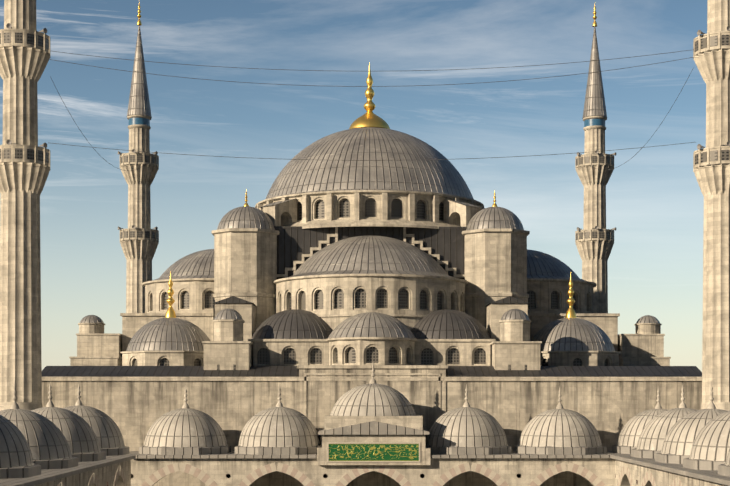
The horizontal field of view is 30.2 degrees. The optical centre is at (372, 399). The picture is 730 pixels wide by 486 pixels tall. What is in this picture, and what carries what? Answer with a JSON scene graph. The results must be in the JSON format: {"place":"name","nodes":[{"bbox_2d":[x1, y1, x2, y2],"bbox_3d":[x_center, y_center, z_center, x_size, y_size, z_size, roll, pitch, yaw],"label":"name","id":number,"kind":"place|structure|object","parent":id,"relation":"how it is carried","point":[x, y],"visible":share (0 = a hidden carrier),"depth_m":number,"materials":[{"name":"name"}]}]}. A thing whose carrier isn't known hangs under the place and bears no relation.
{"place":"outdoors","nodes":[
{"label":"outdoors","id":0,"kind":"place"},
{"bbox_2d":[0,0,706,371],"label":"sky","id":1,"kind":"structure","parent":0,"point":[655,199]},
{"label":"ground","id":2,"kind":"structure","parent":0,"visible":0},
{"bbox_2d":[0,0,49,410],"bbox_3d":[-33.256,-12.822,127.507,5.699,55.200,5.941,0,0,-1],"label":"minaret","id":3,"kind":"object","parent":2,"relation":"on","point":[24,60],"visible":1,"depth_m":126.21,"materials":[{"name":"stone"}]},
{"bbox_2d":[35,460,130,485],"bbox_3d":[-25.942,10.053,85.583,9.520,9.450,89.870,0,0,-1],"label":"courtyard arcade","id":4,"kind":"object","parent":2,"relation":"on","point":[118,474],"visible":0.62,"depth_m":108.23,"materials":[{"name":"stone"}]},
{"bbox_2d":[0,451,138,485],"bbox_3d":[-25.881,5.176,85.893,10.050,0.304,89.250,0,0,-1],"label":"cornice","id":5,"kind":"structure","parent":4,"relation":"on","point":[47,475],"depth_m":95.11,"materials":[{"name":"beige stone"}]},
{"bbox_2d":[0,463,40,478],"bbox_3d":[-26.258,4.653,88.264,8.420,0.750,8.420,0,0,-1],"label":"dome base","id":6,"kind":"object","parent":5,"relation":"on","point":[22,472],"visible":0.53,"depth_m":86.21,"materials":[{"name":"grey stone"}]},
{"bbox_2d":[0,415,33,467],"bbox_3d":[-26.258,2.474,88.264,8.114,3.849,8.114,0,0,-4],"label":"dome","id":7,"kind":"structure","parent":6,"relation":"on","point":[15,450],"depth_m":86.79,"materials":[{"name":"grey metal"}]},
{"bbox_2d":[33,457,77,469],"bbox_3d":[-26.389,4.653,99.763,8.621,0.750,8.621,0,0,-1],"label":"dome base","id":8,"kind":"object","parent":5,"relation":"on","point":[62,463],"visible":0.29,"depth_m":97.44,"materials":[{"name":"beige stone"}]},
{"bbox_2d":[0,409,72,459],"bbox_3d":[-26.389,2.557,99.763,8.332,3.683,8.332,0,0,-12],"label":"dome","id":9,"kind":"structure","parent":8,"relation":"on","point":[45,438],"depth_m":97.77,"materials":[{"name":"grey metal"}]},
{"bbox_2d":[10,382,19,408],"bbox_3d":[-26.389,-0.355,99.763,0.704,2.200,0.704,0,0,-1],"label":"finial","id":10,"kind":"object","parent":9,"relation":"on","point":[14,405],"visible":1,"depth_m":99.63,"materials":[{"name":"stone"}]},
{"bbox_2d":[72,451,105,461],"bbox_3d":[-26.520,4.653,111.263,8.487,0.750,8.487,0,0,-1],"label":"dome base","id":11,"kind":"object","parent":5,"relation":"on","point":[91,456],"visible":0.19,"depth_m":109.12,"materials":[{"name":"beige stone"}]},
{"bbox_2d":[31,407,100,453],"bbox_3d":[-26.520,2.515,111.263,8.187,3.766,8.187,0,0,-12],"label":"dome","id":12,"kind":"structure","parent":11,"relation":"on","point":[78,432],"depth_m":109.35,"materials":[{"name":"grey metal"}]},
{"bbox_2d":[46,383,53,406],"bbox_3d":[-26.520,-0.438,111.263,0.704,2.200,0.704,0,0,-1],"label":"finial","id":13,"kind":"object","parent":12,"relation":"on","point":[50,402],"visible":1,"depth_m":111.13,"materials":[{"name":"stone"}]},
{"bbox_2d":[100,446,128,455],"bbox_3d":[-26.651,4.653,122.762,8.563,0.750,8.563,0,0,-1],"label":"dome base","id":14,"kind":"object","parent":5,"relation":"on","point":[115,451],"visible":0.17,"depth_m":120.55,"materials":[{"name":"beige stone"}]},
{"bbox_2d":[63,405,124,447],"bbox_3d":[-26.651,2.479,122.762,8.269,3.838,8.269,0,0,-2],"label":"dome","id":15,"kind":"structure","parent":14,"relation":"on","point":[105,428],"depth_m":120.88,"materials":[{"name":"grey metal"}]},
{"bbox_2d":[75,385,82,405],"bbox_3d":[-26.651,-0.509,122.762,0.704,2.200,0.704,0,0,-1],"label":"finial","id":16,"kind":"object","parent":15,"relation":"on","point":[78,402],"visible":1,"depth_m":122.63,"materials":[{"name":"stone"}]},
{"bbox_2d":[118,115,158,312],"bbox_3d":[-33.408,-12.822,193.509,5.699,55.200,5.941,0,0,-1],"label":"minaret","id":17,"kind":"object","parent":2,"relation":"on","point":[139,239],"visible":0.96,"depth_m":192.21,"materials":[{"name":"stone"}]},
{"bbox_2d":[50,76,142,170],"bbox_3d":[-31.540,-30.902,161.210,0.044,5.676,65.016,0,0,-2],"label":"cable","id":18,"kind":"object","parent":17,"relation":"attached to","point":[80,130],"visible":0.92,"depth_m":143.79,"materials":[{"name":"grey metal"}]},
{"bbox_2d":[127,24,151,117],"bbox_3d":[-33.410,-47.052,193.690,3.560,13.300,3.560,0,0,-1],"label":"minaret spire","id":19,"kind":"structure","parent":17,"relation":"on","point":[139,103],"depth_m":192.76,"materials":[{"name":"grey metal"}]},
{"bbox_2d":[137,2,141,25],"bbox_3d":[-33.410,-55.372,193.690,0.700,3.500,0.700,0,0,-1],"label":"finial","id":20,"kind":"object","parent":19,"relation":"on","point":[139,17],"visible":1,"depth_m":193.54,"materials":[{"name":"gold metal"}]},
{"bbox_2d":[129,118,149,125],"bbox_3d":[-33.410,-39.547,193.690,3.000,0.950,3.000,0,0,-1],"label":"minaret band","id":21,"kind":"object","parent":17,"relation":"attached to","point":[142,121],"visible":0.71,"depth_m":192.38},
{"bbox_2d":[42,190,701,485],"bbox_3d":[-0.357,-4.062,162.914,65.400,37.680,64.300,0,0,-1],"label":"prayer hall","id":22,"kind":"structure","parent":2,"relation":"on","point":[332,371],"depth_m":134.99,"materials":[{"name":"stone"}]},
{"bbox_2d":[80,315,103,322],"bbox_3d":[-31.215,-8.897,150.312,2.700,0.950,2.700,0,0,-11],"label":"turret dome","id":23,"kind":"structure","parent":22,"relation":"on","point":[91,319],"depth_m":149.39,"materials":[{"name":"grey metal"}]},
{"bbox_2d":[126,317,209,350],"bbox_3d":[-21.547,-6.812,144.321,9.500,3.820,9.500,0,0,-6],"label":"dome","id":24,"kind":"structure","parent":22,"relation":"on","point":[169,333],"depth_m":141.02,"materials":[{"name":"grey metal"}]},
{"bbox_2d":[165,271,175,317],"bbox_3d":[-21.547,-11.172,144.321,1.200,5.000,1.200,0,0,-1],"label":"dome finial","id":25,"kind":"object","parent":24,"relation":"on","point":[170,311],"visible":0.96,"depth_m":144.07,"materials":[{"name":"gold metal"}]},
{"bbox_2d":[147,275,213,284],"bbox_3d":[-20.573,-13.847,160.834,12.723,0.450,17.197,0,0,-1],"label":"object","id":26,"kind":"object","parent":22,"relation":"on","point":[193,276],"visible":0.15,"depth_m":153.46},
{"bbox_2d":[160,249,213,282],"bbox_3d":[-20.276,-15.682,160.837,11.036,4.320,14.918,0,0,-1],"label":"half dome","id":27,"kind":"structure","parent":22,"relation":"on","point":[199,263],"depth_m":155.76,"materials":[{"name":"grey metal"}]},
{"bbox_2d":[214,309,242,319],"bbox_3d":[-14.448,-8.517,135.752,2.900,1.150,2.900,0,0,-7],"label":"turret dome","id":28,"kind":"structure","parent":22,"relation":"on","point":[228,314],"depth_m":134.78,"materials":[{"name":"grey metal"}]},
{"bbox_2d":[211,228,278,340],"bbox_3d":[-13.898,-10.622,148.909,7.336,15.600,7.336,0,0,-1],"label":"turret","id":29,"kind":"object","parent":22,"relation":"on","point":[245,263],"visible":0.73,"depth_m":145.84,"materials":[{"name":"stone"}]},
{"bbox_2d":[217,206,274,229],"bbox_3d":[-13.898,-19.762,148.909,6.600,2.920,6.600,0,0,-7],"label":"turret dome","id":30,"kind":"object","parent":29,"relation":"on","point":[245,217],"visible":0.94,"depth_m":146.58,"materials":[{"name":"grey metal"}]},
{"bbox_2d":[244,191,248,205],"bbox_3d":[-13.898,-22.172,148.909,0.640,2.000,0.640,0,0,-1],"label":"finial","id":31,"kind":"object","parent":30,"relation":"on","point":[246,203],"visible":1,"depth_m":148.79,"materials":[{"name":"gold metal"}]},
{"bbox_2d":[252,309,331,338],"bbox_3d":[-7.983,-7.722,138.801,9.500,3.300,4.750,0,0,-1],"label":"half dome","id":32,"kind":"structure","parent":22,"relation":"on","point":[295,324],"depth_m":137.84,"materials":[{"name":"grey metal"}]},
{"bbox_2d":[277,189,461,196],"bbox_3d":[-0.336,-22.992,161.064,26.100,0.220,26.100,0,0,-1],"label":"dome skirt","id":33,"kind":"object","parent":22,"relation":"on","point":[369,189],"visible":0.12,"depth_m":148.94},
{"bbox_2d":[266,127,473,199],"bbox_3d":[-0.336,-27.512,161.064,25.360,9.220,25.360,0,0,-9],"label":"dome","id":34,"kind":"structure","parent":33,"relation":"on","point":[405,164],"depth_m":151.87,"materials":[{"name":"grey metal"}]},
{"bbox_2d":[349,63,389,128],"bbox_3d":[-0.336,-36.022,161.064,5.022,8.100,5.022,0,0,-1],"label":"finial","id":35,"kind":"object","parent":34,"relation":"on","point":[369,118],"visible":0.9,"depth_m":160.14,"materials":[{"name":"gold metal"}]},
{"bbox_2d":[293,235,448,275],"bbox_3d":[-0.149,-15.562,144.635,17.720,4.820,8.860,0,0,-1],"label":"half dome","id":36,"kind":"structure","parent":22,"relation":"on","point":[370,252],"depth_m":143.03,"materials":[{"name":"grey metal"}]},
{"bbox_2d":[287,270,454,277],"bbox_3d":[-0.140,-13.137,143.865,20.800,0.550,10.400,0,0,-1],"label":"semi dome skirt","id":37,"kind":"object","parent":22,"relation":"on","point":[370,272],"visible":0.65,"depth_m":140.32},
{"bbox_2d":[328,312,414,337],"bbox_3d":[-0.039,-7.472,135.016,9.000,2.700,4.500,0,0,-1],"label":"half dome","id":38,"kind":"structure","parent":22,"relation":"on","point":[371,324],"depth_m":134.24,"materials":[{"name":"grey metal"}]},
{"bbox_2d":[261,198,481,207],"bbox_3d":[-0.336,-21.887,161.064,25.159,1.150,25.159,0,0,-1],"label":"drum buttress roofs","id":39,"kind":"structure","parent":22,"relation":"on","point":[460,202],"depth_m":150.57,"materials":[{"name":"grey metal"}]},
{"bbox_2d":[42,226,701,376],"bbox_3d":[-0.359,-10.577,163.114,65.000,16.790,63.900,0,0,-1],"label":"hall lead roofs","id":40,"kind":"structure","parent":22,"relation":"on","point":[294,243],"depth_m":134.88,"materials":[{"name":"grey metal"}]},
{"bbox_2d":[411,309,490,338],"bbox_3d":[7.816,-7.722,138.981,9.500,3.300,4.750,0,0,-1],"label":"half dome","id":41,"kind":"structure","parent":22,"relation":"on","point":[446,324],"depth_m":138.01,"materials":[{"name":"grey metal"}]},
{"bbox_2d":[462,228,529,327],"bbox_3d":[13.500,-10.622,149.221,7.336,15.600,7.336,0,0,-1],"label":"turret","id":42,"kind":"object","parent":22,"relation":"on","point":[495,264],"visible":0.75,"depth_m":146.15,"materials":[{"name":"stone"}]},
{"bbox_2d":[466,207,523,229],"bbox_3d":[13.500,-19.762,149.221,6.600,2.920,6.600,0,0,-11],"label":"turret dome","id":43,"kind":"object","parent":42,"relation":"on","point":[497,217],"visible":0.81,"depth_m":146.88,"materials":[{"name":"grey metal"}]},
{"bbox_2d":[492,191,496,206],"bbox_3d":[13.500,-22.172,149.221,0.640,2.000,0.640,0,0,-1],"label":"finial","id":44,"kind":"object","parent":43,"relation":"on","point":[494,204],"visible":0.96,"depth_m":149.10,"materials":[{"name":"gold metal"}]},
{"bbox_2d":[501,309,528,319],"bbox_3d":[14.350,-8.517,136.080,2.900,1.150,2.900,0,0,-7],"label":"turret dome","id":45,"kind":"structure","parent":22,"relation":"on","point":[514,314],"depth_m":135.09,"materials":[{"name":"grey metal"}]},
{"bbox_2d":[527,249,579,282],"bbox_3d":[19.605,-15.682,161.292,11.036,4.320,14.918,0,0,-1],"label":"half dome","id":46,"kind":"structure","parent":22,"relation":"on","point":[539,263],"depth_m":156.19,"materials":[{"name":"grey metal"}]},
{"bbox_2d":[527,276,589,284],"bbox_3d":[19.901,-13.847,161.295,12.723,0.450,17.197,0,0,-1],"label":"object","id":47,"kind":"object","parent":22,"relation":"attached to","point":[553,277],"visible":0.17,"depth_m":153.88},
{"bbox_2d":[531,318,614,350],"bbox_3d":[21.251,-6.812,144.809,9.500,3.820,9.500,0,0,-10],"label":"dome","id":48,"kind":"structure","parent":22,"relation":"on","point":[570,334],"depth_m":141.47,"materials":[{"name":"grey metal"}]},
{"bbox_2d":[565,273,575,317],"bbox_3d":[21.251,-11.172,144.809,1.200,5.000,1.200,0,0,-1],"label":"finial","id":49,"kind":"object","parent":48,"relation":"on","point":[570,313],"visible":0.98,"depth_m":144.56,"materials":[{"name":"gold metal"}]},
{"bbox_2d":[636,315,659,323],"bbox_3d":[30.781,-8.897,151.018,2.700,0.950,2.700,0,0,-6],"label":"turret dome","id":50,"kind":"structure","parent":22,"relation":"on","point":[647,319],"depth_m":150.14,"materials":[{"name":"grey metal"}]},
{"bbox_2d":[131,458,727,485],"bbox_3d":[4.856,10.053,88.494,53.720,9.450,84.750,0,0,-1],"label":"courtyard arcade","id":51,"kind":"object","parent":2,"relation":"on","point":[435,472],"visible":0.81,"depth_m":122.01,"materials":[{"name":"stone"}]},
{"bbox_2d":[317,415,429,464],"bbox_3d":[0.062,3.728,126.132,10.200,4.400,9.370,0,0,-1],"label":"portal block","id":52,"kind":"structure","parent":51,"relation":"on","point":[333,422],"depth_m":121.50,"materials":[{"name":"beige stone"}]},
{"bbox_2d":[329,384,416,415],"bbox_3d":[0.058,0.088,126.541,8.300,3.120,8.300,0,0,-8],"label":"dome","id":53,"kind":"structure","parent":52,"relation":"on","point":[373,400],"depth_m":123.82,"materials":[{"name":"grey metal"}]},
{"bbox_2d":[369,364,376,383],"bbox_3d":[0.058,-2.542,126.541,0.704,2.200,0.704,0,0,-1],"label":"finial","id":54,"kind":"object","parent":53,"relation":"on","point":[372,380],"visible":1,"depth_m":126.42,"materials":[{"name":"beige stone"}]},
{"bbox_2d":[327,442,419,461],"bbox_3d":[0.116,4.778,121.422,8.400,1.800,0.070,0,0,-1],"label":"panel frame","id":55,"kind":"object","parent":52,"relation":"attached to","point":[328,443],"visible":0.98,"depth_m":121.38,"materials":[{"name":"beige stone"}]},
{"bbox_2d":[329,444,418,460],"bbox_3d":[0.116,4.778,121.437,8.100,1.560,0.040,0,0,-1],"label":"calligraphy panel","id":56,"kind":"object","parent":55,"relation":"in","point":[373,452],"visible":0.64,"depth_m":121.42,"materials":[{"name":"green paint"}]},
{"bbox_2d":[318,421,429,434],"bbox_3d":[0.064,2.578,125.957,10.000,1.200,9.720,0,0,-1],"label":"portal gable roof","id":57,"kind":"structure","parent":52,"relation":"on","point":[373,428],"depth_m":121.10,"materials":[{"name":"grey metal"}]},
{"bbox_2d":[136,451,729,485],"bbox_3d":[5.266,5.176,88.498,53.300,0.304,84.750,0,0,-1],"label":"cornice","id":58,"kind":"structure","parent":51,"relation":"on","point":[712,476],"depth_m":121.38,"materials":[{"name":"beige stone"}]},
{"bbox_2d":[139,445,230,454],"bbox_3d":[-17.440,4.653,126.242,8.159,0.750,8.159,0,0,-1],"label":"dome base","id":59,"kind":"object","parent":58,"relation":"on","point":[195,450],"visible":0.65,"depth_m":122.53,"materials":[{"name":"beige stone"}]},
{"bbox_2d":[143,408,227,446],"bbox_3d":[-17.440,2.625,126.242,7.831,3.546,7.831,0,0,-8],"label":"dome","id":60,"kind":"structure","parent":59,"relation":"on","point":[185,427],"depth_m":123.57,"materials":[{"name":"metal"}]},
{"bbox_2d":[182,386,188,407],"bbox_3d":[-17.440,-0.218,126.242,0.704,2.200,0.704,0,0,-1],"label":"finial","id":61,"kind":"object","parent":60,"relation":"on","point":[185,405],"visible":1,"depth_m":126.13,"materials":[{"name":"beige stone"}]},
{"bbox_2d":[235,445,321,454],"bbox_3d":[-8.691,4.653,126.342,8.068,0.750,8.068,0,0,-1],"label":"dome base","id":62,"kind":"object","parent":58,"relation":"on","point":[262,450],"visible":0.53,"depth_m":122.51,"materials":[{"name":"beige stone"}]},
{"bbox_2d":[238,407,320,446],"bbox_3d":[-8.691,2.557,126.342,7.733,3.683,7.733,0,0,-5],"label":"dome","id":63,"kind":"structure","parent":62,"relation":"on","point":[279,427],"depth_m":123.66,"materials":[{"name":"metal"}]},
{"bbox_2d":[276,384,282,406],"bbox_3d":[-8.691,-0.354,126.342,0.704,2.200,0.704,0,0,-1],"label":"finial","id":64,"kind":"object","parent":63,"relation":"on","point":[279,403],"visible":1,"depth_m":126.22,"materials":[{"name":"beige stone"}]},
{"bbox_2d":[425,445,511,454],"bbox_3d":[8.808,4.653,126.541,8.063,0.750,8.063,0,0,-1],"label":"dome base","id":65,"kind":"object","parent":58,"relation":"on","point":[483,450],"visible":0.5,"depth_m":122.73,"materials":[{"name":"beige stone"}]},
{"bbox_2d":[425,407,507,446],"bbox_3d":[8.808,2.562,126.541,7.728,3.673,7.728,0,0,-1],"label":"dome","id":66,"kind":"structure","parent":65,"relation":"on","point":[467,427],"depth_m":123.86,"materials":[{"name":"metal"}]},
{"bbox_2d":[463,384,469,406],"bbox_3d":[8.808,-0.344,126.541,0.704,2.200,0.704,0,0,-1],"label":"finial","id":67,"kind":"object","parent":66,"relation":"on","point":[466,404],"visible":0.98,"depth_m":126.41,"materials":[{"name":"beige stone"}]},
{"bbox_2d":[514,445,606,454],"bbox_3d":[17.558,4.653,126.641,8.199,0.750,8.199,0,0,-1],"label":"dome base","id":68,"kind":"object","parent":58,"relation":"on","point":[552,450],"visible":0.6,"depth_m":122.92,"materials":[{"name":"beige stone"}]},
{"bbox_2d":[518,409,601,446],"bbox_3d":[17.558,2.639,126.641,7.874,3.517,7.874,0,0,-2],"label":"dome","id":69,"kind":"structure","parent":68,"relation":"on","point":[561,428],"depth_m":123.96,"materials":[{"name":"metal"}]},
{"bbox_2d":[556,388,563,408],"bbox_3d":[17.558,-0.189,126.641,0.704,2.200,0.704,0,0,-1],"label":"finial","id":70,"kind":"object","parent":69,"relation":"on","point":[559,405],"visible":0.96,"depth_m":126.52,"materials":[{"name":"beige stone"}]},
{"bbox_2d":[612,445,636,453],"bbox_3d":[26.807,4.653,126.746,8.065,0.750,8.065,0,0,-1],"label":"dome base","id":71,"kind":"object","parent":58,"relation":"on","point":[622,449],"visible":0.12,"depth_m":124.76,"materials":[{"name":"beige stone"}]},
{"bbox_2d":[616,409,666,446],"bbox_3d":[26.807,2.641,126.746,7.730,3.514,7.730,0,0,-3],"label":"dome","id":72,"kind":"structure","parent":71,"relation":"on","point":[632,429],"depth_m":125.13,"materials":[{"name":"grey metal"}]},
{"bbox_2d":[655,386,661,408],"bbox_3d":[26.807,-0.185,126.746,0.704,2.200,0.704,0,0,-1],"label":"finial","id":73,"kind":"object","parent":72,"relation":"on","point":[658,406],"visible":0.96,"depth_m":126.61,"materials":[{"name":"stone"}]},
{"bbox_2d":[631,448,660,457],"bbox_3d":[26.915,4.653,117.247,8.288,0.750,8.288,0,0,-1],"label":"dome base","id":74,"kind":"object","parent":58,"relation":"on","point":[641,453],"visible":0.16,"depth_m":115.21,"materials":[{"name":"beige stone"}]},
{"bbox_2d":[636,408,696,450],"bbox_3d":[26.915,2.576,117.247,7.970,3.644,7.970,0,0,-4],"label":"dome","id":75,"kind":"structure","parent":74,"relation":"on","point":[655,430],"depth_m":115.49,"materials":[{"name":"grey metal"}]},
{"bbox_2d":[679,385,686,407],"bbox_3d":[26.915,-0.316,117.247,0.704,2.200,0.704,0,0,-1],"label":"finial","id":76,"kind":"object","parent":75,"relation":"on","point":[682,405],"visible":0.98,"depth_m":117.12,"materials":[{"name":"stone"}]},
{"bbox_2d":[655,452,689,463],"bbox_3d":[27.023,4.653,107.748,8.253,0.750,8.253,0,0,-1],"label":"dome base","id":77,"kind":"object","parent":58,"relation":"on","point":[669,458],"visible":0.24,"depth_m":105.69,"materials":[{"name":"beige stone"}]},
{"bbox_2d":[661,409,725,454],"bbox_3d":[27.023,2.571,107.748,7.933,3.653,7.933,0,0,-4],"label":"dome","id":78,"kind":"structure","parent":77,"relation":"on","point":[682,434],"depth_m":105.97,"materials":[{"name":"grey metal"}]},
{"bbox_2d":[707,381,715,408],"bbox_3d":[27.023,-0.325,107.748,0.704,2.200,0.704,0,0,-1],"label":"finial","id":79,"kind":"object","parent":78,"relation":"on","point":[711,405],"visible":0.98,"depth_m":107.63,"materials":[{"name":"stone"}]},
{"bbox_2d":[683,457,725,469],"bbox_3d":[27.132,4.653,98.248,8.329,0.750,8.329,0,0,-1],"label":"dome base","id":80,"kind":"object","parent":58,"relation":"on","point":[698,464],"visible":0.5,"depth_m":96.14,"materials":[{"name":"beige stone"}]},
{"bbox_2d":[689,410,729,460],"bbox_3d":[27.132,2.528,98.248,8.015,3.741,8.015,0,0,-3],"label":"dome","id":81,"kind":"structure","parent":80,"relation":"on","point":[711,441],"depth_m":96.43,"materials":[{"name":"grey metal"}]},
{"bbox_2d":[718,463,729,476],"bbox_3d":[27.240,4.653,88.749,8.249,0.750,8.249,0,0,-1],"label":"dome base","id":82,"kind":"object","parent":58,"relation":"on","point":[724,469],"visible":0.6,"depth_m":89.00,"materials":[{"name":"beige stone"}]},
{"bbox_2d":[725,448,729,465],"bbox_3d":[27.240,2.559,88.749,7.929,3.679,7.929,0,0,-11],"label":"dome","id":83,"kind":"structure","parent":82,"relation":"on","point":[727,463],"depth_m":88.90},
{"bbox_2d":[575,116,615,312],"bbox_3d":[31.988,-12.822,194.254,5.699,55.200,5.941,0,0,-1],"label":"minaret","id":84,"kind":"object","parent":2,"relation":"on","point":[594,239],"visible":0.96,"depth_m":192.96,"materials":[{"name":"stone"}]},
{"bbox_2d":[582,26,606,118],"bbox_3d":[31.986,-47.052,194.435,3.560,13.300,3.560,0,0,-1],"label":"minaret spire","id":85,"kind":"structure","parent":84,"relation":"on","point":[594,104],"depth_m":193.50,"materials":[{"name":"grey metal"}]},
{"bbox_2d":[592,5,596,26],"bbox_3d":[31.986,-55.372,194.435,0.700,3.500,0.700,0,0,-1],"label":"finial","id":86,"kind":"object","parent":85,"relation":"on","point":[594,18],"visible":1,"depth_m":194.27,"materials":[{"name":"gold metal"}]},
{"bbox_2d":[584,119,604,126],"bbox_3d":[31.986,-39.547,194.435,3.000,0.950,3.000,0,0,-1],"label":"minaret band","id":87,"kind":"object","parent":84,"relation":"attached to","point":[592,122],"visible":0.79,"depth_m":193.13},
{"bbox_2d":[595,69,692,169],"bbox_3d":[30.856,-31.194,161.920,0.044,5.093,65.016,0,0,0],"label":"cable","id":88,"kind":"object","parent":84,"relation":"attached to","point":[658,127],"visible":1,"depth_m":146.01,"materials":[{"name":"grey metal"}]},
{"bbox_2d":[693,0,729,410],"bbox_3d":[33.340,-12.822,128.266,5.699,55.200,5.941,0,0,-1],"label":"minaret","id":89,"kind":"object","parent":2,"relation":"on","point":[711,59],"visible":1,"depth_m":126.99,"materials":[{"name":"stone"}]},
{"bbox_2d":[49,57,692,86],"bbox_3d":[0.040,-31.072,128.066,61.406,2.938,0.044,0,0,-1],"label":"cable","id":90,"kind":"object","parent":89,"relation":"attached to","point":[369,86],"visible":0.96,"depth_m":128.04,"materials":[{"name":"grey metal"}]},
{"bbox_2d":[53,50,688,70],"bbox_3d":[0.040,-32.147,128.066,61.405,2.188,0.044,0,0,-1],"label":"cable","id":91,"kind":"object","parent":89,"relation":"attached to","point":[322,70],"visible":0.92,"depth_m":128.00,"materials":[{"name":"grey metal"}]},
{"bbox_2d":[53,142,693,160],"bbox_3d":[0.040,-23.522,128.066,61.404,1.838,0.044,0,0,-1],"label":"wire","id":92,"kind":"object","parent":89,"relation":"attached to","point":[372,160],"visible":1,"depth_m":128.05,"materials":[{"name":"grey metal"}]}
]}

